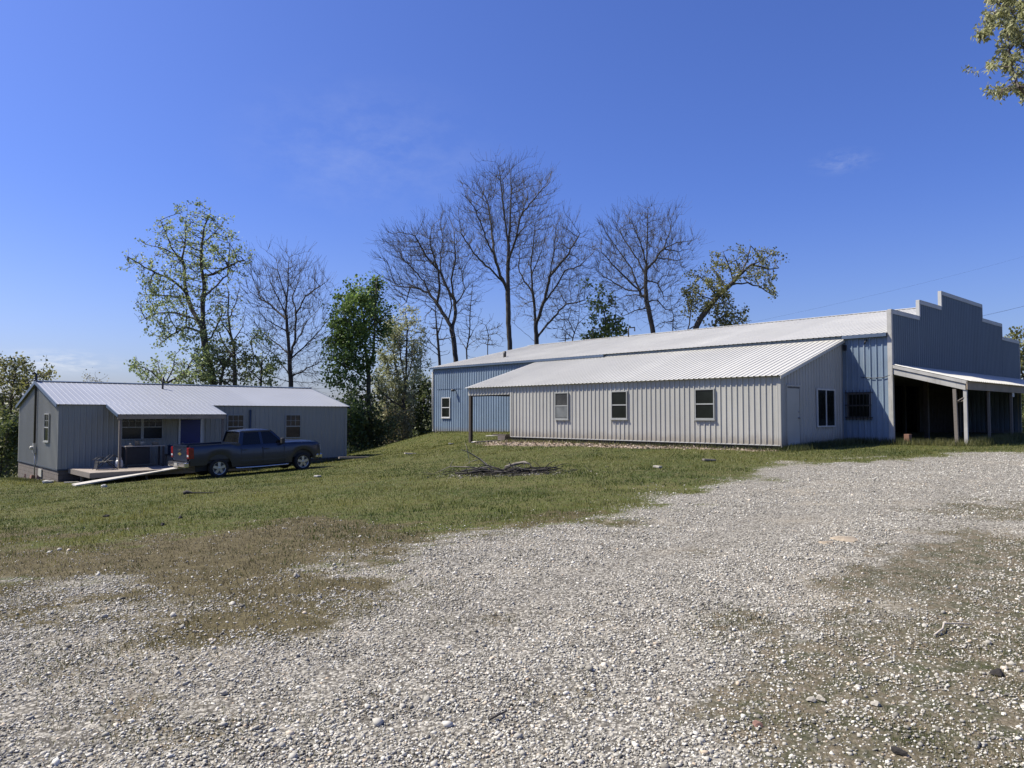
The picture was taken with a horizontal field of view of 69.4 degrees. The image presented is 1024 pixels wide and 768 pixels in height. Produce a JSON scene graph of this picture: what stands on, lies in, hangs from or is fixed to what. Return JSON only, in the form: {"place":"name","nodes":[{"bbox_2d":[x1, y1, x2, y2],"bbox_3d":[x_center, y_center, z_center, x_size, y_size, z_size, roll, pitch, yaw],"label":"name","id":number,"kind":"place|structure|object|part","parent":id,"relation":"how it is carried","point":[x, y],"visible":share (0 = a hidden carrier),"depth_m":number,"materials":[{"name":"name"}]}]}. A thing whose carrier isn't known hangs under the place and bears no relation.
{"place":"outdoors","nodes":[
{"label":"outdoors","id":0,"kind":"place"},
{"bbox_2d":[0,431,1023,767],"bbox_3d":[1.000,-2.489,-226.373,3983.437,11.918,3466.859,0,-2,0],"label":"ground","id":1,"kind":"structure","parent":0,"point":[652,557],"depth_m":6.26,"materials":[{"name":"grey gravel"}]},
{"bbox_2d":[0,402,18,477],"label":"shrub","id":2,"kind":"object","parent":1,"relation":"on","point":[9,427],"visible":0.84,"depth_m":49.44,"materials":[{"name":"green plant"}]},
{"bbox_2d":[0,392,22,476],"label":"shrub","id":3,"kind":"object","parent":1,"relation":"on","point":[12,445],"visible":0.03,"depth_m":56.78,"materials":[{"name":"green plant"}]},
{"bbox_2d":[0,440,37,478],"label":"shrub","id":4,"kind":"object","parent":1,"relation":"on","point":[2,475],"visible":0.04,"depth_m":65.28,"materials":[{"name":"green plant"}]},
{"bbox_2d":[0,351,60,474],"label":"leafy tree","id":5,"kind":"object","parent":1,"relation":"on","point":[20,384],"visible":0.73,"depth_m":54.72,"materials":[{"name":"green plant"}]},
{"bbox_2d":[42,480,53,482],"bbox_3d":[-19.705,4.146,31.423,0.420,0.154,0.361,1,-3,-22],"label":"paper scrap","id":6,"kind":"object","parent":1,"relation":"on","point":[48,481],"visible":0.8,"depth_m":31.31,"materials":[{"name":"white paper"}]},
{"bbox_2d":[81,369,108,381],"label":"shrub","id":7,"kind":"object","parent":1,"relation":"on","point":[90,378],"visible":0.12,"depth_m":61.90,"materials":[{"name":"green plant"}]},
{"bbox_2d":[123,337,224,384],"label":"leafy tree","id":8,"kind":"object","parent":1,"relation":"on","point":[185,374],"visible":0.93,"depth_m":49.77,"materials":[{"name":"green plant"}]},
{"bbox_2d":[15,372,349,483],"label":"metal house","id":9,"kind":"structure","parent":1,"relation":"on","point":[70,430],"depth_m":35.20,"materials":[{"name":"grey metal"}]},
{"bbox_2d":[43,414,49,442],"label":"window","id":10,"kind":"structure","parent":9,"relation":"in","point":[46,416],"depth_m":33.40,"materials":[{"name":"white glass"}]},
{"bbox_2d":[92,454,117,469],"bbox_3d":[-17.222,3.305,31.319,0.887,0.633,0.552,2,-3,-43],"label":"camp chair","id":11,"kind":"object","parent":9,"relation":"on","point":[96,464],"visible":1,"depth_m":31.22,"materials":[{"name":"metal"}]},
{"bbox_2d":[115,458,122,467],"bbox_3d":[-17.041,3.422,32.096,0.309,0.460,0.309,2,-3,-43],"label":"propane cylinder","id":12,"kind":"object","parent":9,"relation":"on","point":[116,463],"visible":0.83,"depth_m":31.99,"materials":[{"name":"metal"}]},
{"bbox_2d":[72,467,173,484],"bbox_3d":[-15.635,3.736,30.471,0.270,0.500,4.551,-2,-3,36],"label":"plank","id":13,"kind":"object","parent":9,"relation":"on","point":[114,477],"visible":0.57,"depth_m":29.78,"materials":[{"name":"beige wood"}]},
{"bbox_2d":[73,468,180,485],"bbox_3d":[-15.405,3.731,30.277,0.270,0.514,4.692,-2,-3,36],"label":"plank","id":14,"kind":"object","parent":9,"relation":"on","point":[124,476],"visible":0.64,"depth_m":29.84,"materials":[{"name":"white wood"}]},
{"bbox_2d":[121,419,162,439],"bbox_3d":[-17.067,1.990,34.174,1.800,1.150,0.055,2,-3,-43],"label":"window","id":15,"kind":"structure","parent":9,"relation":"in","point":[132,429],"depth_m":34.13,"materials":[{"name":"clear glass"}]},
{"bbox_2d":[121,445,164,467],"bbox_3d":[-16.589,3.229,33.272,1.650,0.940,0.700,2,-3,-43],"label":"work table","id":16,"kind":"object","parent":9,"relation":"on","point":[134,454],"visible":0.91,"depth_m":32.92,"materials":[{"name":"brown wood"}]},
{"bbox_2d":[164,454,170,464],"bbox_3d":[-15.476,3.488,34.157,0.900,0.495,0.600,2,-3,-43],"label":"side table","id":17,"kind":"object","parent":9,"relation":"on","point":[166,455],"visible":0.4,"depth_m":33.97,"materials":[{"name":"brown wood"}]},
{"bbox_2d":[167,445,172,453],"bbox_3d":[-15.476,3.026,34.176,0.720,0.420,0.420,2,-3,-43],"label":"cooler","id":18,"kind":"object","parent":17,"relation":"on","point":[169,449],"visible":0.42,"depth_m":33.88,"materials":[{"name":"blue plastic"}]},
{"bbox_2d":[178,419,202,443],"bbox_3d":[-15.463,2.687,35.599,1.110,2.192,0.112,2,-3,-43],"label":"door","id":19,"kind":"structure","parent":9,"relation":"in","point":[189,431],"depth_m":35.61,"materials":[{"name":"metal"}]},
{"bbox_2d":[227,415,243,429],"bbox_3d":[-13.871,2.145,37.128,0.860,1.220,0.055,2,-3,-43],"label":"window","id":20,"kind":"structure","parent":9,"relation":"in","point":[234,422],"depth_m":37.13,"materials":[{"name":"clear glass"}]},
{"bbox_2d":[285,415,300,437],"bbox_3d":[-11.603,2.240,39.225,0.880,1.240,0.055,2,-3,-43],"label":"window","id":21,"kind":"structure","parent":9,"relation":"in","point":[292,422],"depth_m":39.22,"materials":[{"name":"white glass"}]},
{"bbox_2d":[116,197,254,384],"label":"leafy tree","id":22,"kind":"object","parent":1,"relation":"on","point":[201,321],"visible":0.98,"depth_m":52.07,"materials":[{"name":"green plant"}]},
{"bbox_2d":[183,490,218,494],"bbox_3d":[-8.637,3.033,20.765,1.126,0.135,0.115,0,-2,-10],"label":"stick","id":23,"kind":"object","parent":1,"relation":"on","point":[187,492],"visible":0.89,"depth_m":20.67,"materials":[{"name":"brown plant"}]},
{"bbox_2d":[193,274,253,385],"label":"tree","id":24,"kind":"object","parent":1,"relation":"on","point":[230,335],"visible":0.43,"depth_m":56.13,"materials":[{"name":"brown plant"}]},
{"bbox_2d":[220,690,228,694],"bbox_3d":[-1.659,1.778,4.274,0.052,0.024,0.043,0,-2,-11],"label":"stone","id":25,"kind":"object","parent":1,"relation":"on","point":[223,692],"visible":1,"depth_m":4.26,"materials":[{"name":"white stone"}]},
{"bbox_2d":[191,333,261,385],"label":"leafy tree","id":26,"kind":"object","parent":1,"relation":"on","point":[223,361],"visible":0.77,"depth_m":50.88,"materials":[{"name":"green plant"}]},
{"bbox_2d":[168,428,321,477],"bbox_3d":[-11.289,2.862,31.706,6.020,1.902,2.420,0,-2,-43],"label":"pickup truck","id":27,"kind":"object","parent":1,"relation":"on","point":[246,448],"visible":1,"depth_m":30.88,"materials":[{"name":"paint"}]},
{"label":"rear window","id":28,"kind":"part","parent":27,"relation":"part of","materials":[{"name":"grey glass"}]},
{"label":"side window","id":29,"kind":"part","parent":27,"relation":"part of","materials":[{"name":"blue glass"}]},
{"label":"side window","id":30,"kind":"part","parent":27,"relation":"part of","materials":[{"name":"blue glass"}]},
{"bbox_2d":[242,325,285,386],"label":"leafy tree","id":31,"kind":"object","parent":1,"relation":"on","point":[270,366],"visible":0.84,"depth_m":52.95,"materials":[{"name":"green plant"}]},
{"bbox_2d":[224,237,342,392],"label":"bare tree","id":32,"kind":"object","parent":1,"relation":"on","point":[289,351],"visible":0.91,"depth_m":54.07,"materials":[{"name":"brown plant"}]},
{"bbox_2d":[329,389,369,452],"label":"shrub","id":33,"kind":"object","parent":1,"relation":"on","point":[354,416],"visible":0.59,"depth_m":51.62,"materials":[{"name":"green plant"}]},
{"bbox_2d":[338,457,366,458],"bbox_3d":[-8.234,3.840,38.574,1.600,0.090,0.220,3,-3,-29],"label":"board","id":34,"kind":"object","parent":1,"relation":"on","point":[350,457],"visible":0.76,"depth_m":38.37,"materials":[{"name":"grey wood"}]},
{"bbox_2d":[334,386,374,451],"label":"shrub","id":35,"kind":"object","parent":1,"relation":"on","point":[348,396],"visible":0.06,"depth_m":59.88,"materials":[{"name":"green plant"}]},
{"bbox_2d":[314,269,398,441],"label":"leafy tree","id":36,"kind":"object","parent":1,"relation":"on","point":[357,328],"visible":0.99,"depth_m":53.61,"materials":[{"name":"green plant"}]},
{"bbox_2d":[344,382,390,450],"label":"shrub","id":37,"kind":"object","parent":1,"relation":"on","point":[373,408],"visible":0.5,"depth_m":52.84,"materials":[{"name":"green plant"}]},
{"bbox_2d":[352,393,390,449],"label":"shrub","id":38,"kind":"object","parent":1,"relation":"on","point":[373,415],"visible":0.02,"depth_m":61.75,"materials":[{"name":"green plant"}]},
{"bbox_2d":[361,406,403,448],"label":"shrub","id":39,"kind":"object","parent":1,"relation":"on","point":[390,425],"visible":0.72,"depth_m":52.74,"materials":[{"name":"green plant"}]},
{"bbox_2d":[362,304,431,441],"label":"blossoming tree","id":40,"kind":"object","parent":1,"relation":"on","point":[399,336],"visible":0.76,"depth_m":56.65,"materials":[{"name":"green plant"}]},
{"bbox_2d":[375,373,423,443],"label":"shrub","id":41,"kind":"object","parent":1,"relation":"on","point":[405,425],"visible":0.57,"depth_m":55.85,"materials":[{"name":"green plant"}]},
{"bbox_2d":[383,394,430,442],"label":"shrub","id":42,"kind":"object","parent":1,"relation":"on","point":[410,420],"visible":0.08,"depth_m":60.67,"materials":[{"name":"green plant"}]},
{"bbox_2d":[396,366,431,436],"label":"shrub","id":43,"kind":"object","parent":1,"relation":"on","point":[425,394],"visible":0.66,"depth_m":59.58,"materials":[{"name":"green plant"}]},
{"bbox_2d":[408,334,435,427],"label":"bare sapling","id":44,"kind":"object","parent":1,"relation":"on","point":[423,367],"visible":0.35,"depth_m":61.17,"materials":[{"name":"brown plant"}]},
{"bbox_2d":[366,196,492,361],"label":"bare tree","id":45,"kind":"object","parent":1,"relation":"on","point":[438,281],"visible":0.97,"depth_m":60.29,"materials":[{"name":"brown plant"}]},
{"bbox_2d":[416,290,459,365],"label":"bare tree","id":46,"kind":"object","parent":1,"relation":"on","point":[438,339],"visible":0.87,"depth_m":58.14,"materials":[{"name":"brown plant"}]},
{"bbox_2d":[450,286,483,358],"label":"bare tree","id":47,"kind":"object","parent":1,"relation":"on","point":[469,324],"visible":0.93,"depth_m":62.27,"materials":[{"name":"brown plant"}]},
{"bbox_2d":[473,313,504,354],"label":"bare sapling","id":48,"kind":"object","parent":1,"relation":"on","point":[487,344],"visible":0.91,"depth_m":64.17,"materials":[{"name":"brown plant"}]},
{"bbox_2d":[488,710,506,720],"bbox_3d":[-0.073,1.734,3.876,0.013,0.018,0.143,-2,-3,40],"label":"stick","id":49,"kind":"object","parent":1,"relation":"on","point":[495,716],"visible":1,"depth_m":3.86,"materials":[{"name":"brown plant"}]},
{"bbox_2d":[438,145,562,349],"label":"bare tree","id":50,"kind":"object","parent":1,"relation":"on","point":[509,256],"visible":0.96,"depth_m":63.27,"materials":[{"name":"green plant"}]},
{"bbox_2d":[407,471,596,478],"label":"ash flakes","id":51,"kind":"object","parent":1,"relation":"on","point":[502,475],"visible":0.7,"depth_m":20.34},
{"bbox_2d":[492,434,511,439],"bbox_3d":[-0.556,2.734,37.452,0.500,0.380,1.150,2,-3,-43],"label":"concrete step","id":52,"kind":"object","parent":1,"relation":"on","point":[504,436],"visible":0.64,"depth_m":37.10,"materials":[{"name":"grey concrete"}]},
{"bbox_2d":[0,431,1023,573],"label":"grass","id":53,"kind":"structure","parent":1,"relation":"on","point":[298,497],"depth_m":18.84,"materials":[{"name":"green plant"}]},
{"bbox_2d":[0,442,1023,719],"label":"dry grass","id":54,"kind":"structure","parent":1,"relation":"on","point":[254,558],"depth_m":8.81,"materials":[{"name":"beige plant"}]},
{"bbox_2d":[0,458,1023,767],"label":"weeds","id":55,"kind":"object","parent":1,"relation":"on","point":[540,614],"visible":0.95,"depth_m":5.30,"materials":[{"name":"green plant"}]},
{"bbox_2d":[1,430,1023,482],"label":"tall weeds","id":56,"kind":"object","parent":1,"relation":"on","point":[1004,439],"visible":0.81,"depth_m":27.55,"materials":[{"name":"green plant"}]},
{"bbox_2d":[4,382,1023,475],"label":"distant woods","id":57,"kind":"object","parent":1,"relation":"on","point":[416,421],"visible":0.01,"depth_m":100.41,"materials":[{"name":"green plant"}]},
{"bbox_2d":[422,466,607,476],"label":"charred twigs","id":58,"kind":"object","parent":1,"relation":"on","point":[516,472],"visible":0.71,"depth_m":20.67,"materials":[{"name":"black wood"}]},
{"bbox_2d":[436,462,485,472],"bbox_3d":[-1.446,2.421,21.753,1.569,0.387,0.456,0,-2,9],"label":"dead branch","id":59,"kind":"object","parent":58,"relation":"on","point":[459,466],"visible":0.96,"depth_m":21.73,"materials":[{"name":"brown wood"}]},
{"bbox_2d":[455,467,488,473],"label":"dead branch","id":60,"kind":"object","parent":58,"relation":"on","point":[470,471],"visible":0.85,"depth_m":21.14,"materials":[{"name":"wood"}]},
{"bbox_2d":[462,444,490,468],"bbox_3d":[-1.017,2.202,22.481,1.124,0.797,0.622,-1,-2,17],"label":"dead branch","id":61,"kind":"object","parent":58,"relation":"on","point":[475,456],"visible":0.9,"depth_m":22.61,"materials":[{"name":"brown wood"}]},
{"bbox_2d":[467,466,493,473],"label":"dead branch","id":62,"kind":"object","parent":58,"relation":"on","point":[480,470],"visible":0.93,"depth_m":21.09,"materials":[{"name":"grey wood"}]},
{"bbox_2d":[461,465,501,471],"bbox_3d":[-0.834,2.468,21.581,1.382,0.208,0.553,-2,-3,37],"label":"dead branch","id":63,"kind":"object","parent":58,"relation":"on","point":[475,468],"visible":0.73,"depth_m":21.55,"materials":[{"name":"grey wood"}]},
{"bbox_2d":[474,464,516,470],"bbox_3d":[-0.429,2.420,21.363,1.888,0.192,0.739,-2,-3,37],"label":"dead branch","id":64,"kind":"object","parent":58,"relation":"on","point":[487,466],"visible":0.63,"depth_m":21.62,"materials":[{"name":"wood"}]},
{"bbox_2d":[490,463,527,472],"bbox_3d":[-0.007,2.338,20.650,1.117,0.338,0.649,0,-2,9],"label":"dead branch","id":65,"kind":"object","parent":58,"relation":"on","point":[495,471],"visible":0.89,"depth_m":20.49,"materials":[{"name":"grey wood"}]},
{"bbox_2d":[507,462,527,470],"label":"dead branch","id":66,"kind":"object","parent":58,"relation":"on","point":[518,468],"visible":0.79,"depth_m":20.67,"materials":[{"name":"wood"}]},
{"bbox_2d":[504,461,530,470],"bbox_3d":[0.105,2.383,21.279,0.322,0.345,1.419,1,-3,-31],"label":"dead branch","id":67,"kind":"object","parent":58,"relation":"on","point":[514,467],"visible":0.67,"depth_m":21.38,"materials":[{"name":"grey wood"}]},
{"bbox_2d":[521,461,547,469],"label":"dead branch","id":68,"kind":"object","parent":58,"relation":"on","point":[539,467],"visible":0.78,"depth_m":20.99,"materials":[{"name":"grey wood"}]},
{"bbox_2d":[521,463,556,471],"bbox_3d":[0.703,2.303,20.335,0.963,0.257,0.676,-1,-2,20],"label":"dead branch","id":69,"kind":"object","parent":58,"relation":"on","point":[547,469],"visible":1,"depth_m":20.37,"materials":[{"name":"grey wood"}]},
{"bbox_2d":[532,460,567,471],"bbox_3d":[1.065,2.260,20.397,0.965,0.322,0.477,1,-2,-22],"label":"dead branch","id":70,"kind":"object","parent":58,"relation":"on","point":[533,470],"visible":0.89,"depth_m":20.38,"materials":[{"name":"wood"}]},
{"bbox_2d":[505,461,529,467],"bbox_3d":[0.204,2.470,22.674,0.841,0.223,0.330,-1,-2,17],"label":"split log","id":71,"kind":"object","parent":1,"relation":"on","point":[518,463],"visible":0.84,"depth_m":22.72,"materials":[{"name":"brown wood"}]},
{"bbox_2d":[500,199,607,344],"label":"bare tree","id":72,"kind":"object","parent":1,"relation":"on","point":[546,298],"visible":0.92,"depth_m":66.99,"materials":[{"name":"brown plant"}]},
{"bbox_2d":[545,310,582,341],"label":"bare sapling","id":73,"kind":"object","parent":1,"relation":"on","point":[564,330],"visible":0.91,"depth_m":63.20,"materials":[{"name":"brown plant"}]},
{"bbox_2d":[551,302,591,340],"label":"bare tree","id":74,"kind":"object","parent":1,"relation":"on","point":[571,328],"visible":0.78,"depth_m":66.17,"materials":[{"name":"brown plant"}]},
{"bbox_2d":[576,277,630,339],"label":"leafy tree","id":75,"kind":"object","parent":1,"relation":"on","point":[606,330],"visible":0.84,"depth_m":64.06,"materials":[{"name":"green plant"}]},
{"bbox_2d":[475,439,775,450],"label":"fallen leaves","id":76,"kind":"object","parent":1,"relation":"on","point":[588,445],"visible":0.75,"depth_m":30.96,"materials":[{"name":"brown plant"}]},
{"bbox_2d":[574,196,706,332],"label":"bare tree","id":77,"kind":"object","parent":1,"relation":"on","point":[646,290],"visible":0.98,"depth_m":63.20,"materials":[{"name":"brown plant"}]},
{"bbox_2d":[658,297,686,330],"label":"bare sapling","id":78,"kind":"object","parent":1,"relation":"on","point":[674,327],"visible":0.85,"depth_m":62.23,"materials":[{"name":"brown plant"}]},
{"bbox_2d":[429,291,1023,449],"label":"metal building","id":79,"kind":"structure","parent":1,"relation":"on","point":[949,363],"depth_m":31.83,"materials":[{"name":"grey metal"}]},
{"bbox_2d":[441,397,449,417],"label":"window","id":80,"kind":"structure","parent":79,"relation":"in","point":[445,401],"depth_m":48.36,"materials":[{"name":"white glass"}]},
{"bbox_2d":[554,392,568,419],"bbox_3d":[2.251,1.016,33.659,0.075,1.265,0.890,2,-3,-43],"label":"window","id":81,"kind":"structure","parent":79,"relation":"in","point":[561,398],"depth_m":33.64,"materials":[{"name":"white glass"}]},
{"bbox_2d":[610,391,627,419],"bbox_3d":[4.517,0.907,31.214,0.075,1.225,0.920,2,-3,-43],"label":"window","id":82,"kind":"structure","parent":79,"relation":"in","point":[619,399],"depth_m":31.21,"materials":[{"name":"clear glass"}]},
{"bbox_2d":[694,388,715,420],"bbox_3d":[7.330,0.784,28.175,0.075,1.205,0.920,2,-3,-43],"label":"window","id":83,"kind":"structure","parent":79,"relation":"in","point":[704,399],"depth_m":28.17,"materials":[{"name":"clear glass"}]},
{"bbox_2d":[786,385,800,444],"bbox_3d":[10.115,1.113,26.504,1.050,2.162,0.117,2,-3,-43],"label":"door","id":84,"kind":"structure","parent":79,"relation":"in","point":[793,395],"depth_m":26.50,"materials":[{"name":"metal"}]},
{"bbox_2d":[816,388,835,426],"bbox_3d":[12.021,0.917,28.310,1.550,1.460,0.055,2,-3,-43],"label":"window","id":85,"kind":"structure","parent":79,"relation":"in","point":[825,398],"depth_m":28.28,"materials":[{"name":"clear glass"}]},
{"bbox_2d":[845,389,872,419],"bbox_3d":[13.577,0.814,28.984,0.127,1.200,1.020,2,-3,-43],"label":"window","id":86,"kind":"structure","parent":79,"relation":"in","point":[858,405],"depth_m":28.98,"materials":[{"name":"black glass"}]},
{"bbox_2d":[703,301,750,327],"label":"leafy tree","id":87,"kind":"object","parent":1,"relation":"on","point":[723,321],"visible":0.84,"depth_m":61.95,"materials":[{"name":"green plant"}]},
{"bbox_2d":[676,243,788,329],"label":"leaning tree","id":88,"kind":"object","parent":1,"relation":"on","point":[716,296],"visible":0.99,"depth_m":60.92,"materials":[{"name":"green plant"}]},
{"bbox_2d":[752,720,762,726],"bbox_3d":[1.252,1.730,3.775,0.050,0.026,0.036,0,-2,1],"label":"brick chip","id":89,"kind":"object","parent":1,"relation":"on","point":[755,723],"visible":1,"depth_m":3.76,"materials":[{"name":"pink brick"}]},
{"bbox_2d":[806,696,816,701],"bbox_3d":[1.658,1.741,4.101,0.060,0.024,0.042,-1,-2,16],"label":"stone","id":90,"kind":"object","parent":1,"relation":"on","point":[812,698],"visible":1,"depth_m":4.09,"materials":[{"name":"white stone"}]},
{"bbox_2d":[816,694,825,701],"bbox_3d":[1.718,1.740,4.107,0.031,0.026,0.063,1,-3,-27],"label":"stone","id":91,"kind":"object","parent":1,"relation":"on","point":[820,697],"visible":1,"depth_m":4.10,"materials":[{"name":"white stone"}]},
{"bbox_2d":[818,541,833,543],"bbox_3d":[3.799,1.904,8.899,0.275,0.033,0.227,0,-2,7],"label":"earth crust","id":92,"kind":"object","parent":1,"relation":"on","point":[826,542],"visible":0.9,"depth_m":8.86},
{"bbox_2d":[830,536,857,541],"bbox_3d":[4.075,1.899,9.046,0.353,0.048,0.356,0,-2,7],"label":"earth crust","id":93,"kind":"object","parent":1,"relation":"on","point":[846,538],"visible":0.84,"depth_m":9.02},
{"bbox_2d":[870,700,880,705],"bbox_3d":[1.978,1.735,4.028,0.053,0.024,0.055,0,-2,1],"label":"stone","id":94,"kind":"object","parent":1,"relation":"on","point":[875,702],"visible":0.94,"depth_m":4.02,"materials":[{"name":"white stone"}]},
{"bbox_2d":[891,746,907,755],"bbox_3d":[1.811,1.712,3.457,0.044,0.028,0.080,2,-3,-37],"label":"clod","id":95,"kind":"object","parent":1,"relation":"on","point":[897,750],"visible":1,"depth_m":3.45,"materials":[{"name":"grey stone"}]},
{"bbox_2d":[904,434,911,442],"bbox_3d":[14.857,2.091,27.770,0.200,0.420,0.200,2,-3,-34],"label":"wood block","id":96,"kind":"object","parent":1,"relation":"on","point":[909,436],"depth_m":27.71,"materials":[{"name":"wood"}]},
{"bbox_2d":[933,622,971,635],"bbox_3d":[3.158,1.765,5.374,0.492,0.034,0.097,1,-3,-31],"label":"stick","id":97,"kind":"object","parent":1,"relation":"on","point":[940,630],"visible":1,"depth_m":5.37,"materials":[{"name":"brown wood"}]},
{"bbox_2d":[961,0,1023,105],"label":"overhanging tree","id":98,"kind":"object","parent":1,"relation":"on","point":[1012,32],"visible":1,"depth_m":9.65,"materials":[{"name":"green plant"}]},
{"bbox_2d":[989,668,1003,675],"bbox_3d":[2.936,1.738,4.480,0.080,0.042,0.071,2,-3,-38],"label":"clod","id":99,"kind":"object","parent":1,"relation":"on","point":[997,671],"visible":0.96,"depth_m":4.46,"materials":[{"name":"grey stone"}]},
{"bbox_2d":[1004,326,1023,402],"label":"leafy tree","id":100,"kind":"object","parent":1,"relation":"on","point":[1014,334],"visible":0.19,"depth_m":51.84,"materials":[{"name":"green plant"}]},
{"bbox_2d":[1021,393,1023,431],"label":"shrub","id":101,"kind":"object","parent":1,"relation":"on","point":[1022,399],"visible":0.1,"depth_m":44.73,"materials":[{"name":"green plant"}]},
{"bbox_2d":[0,451,1023,767],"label":"gravel","id":102,"kind":"structure","parent":0,"point":[496,735],"depth_m":4.88,"materials":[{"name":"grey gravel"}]},
{"bbox_2d":[0,0,1023,412],"label":"sky","id":103,"kind":"structure","parent":0,"point":[850,139],"materials":[{"name":"blue"}]}
]}

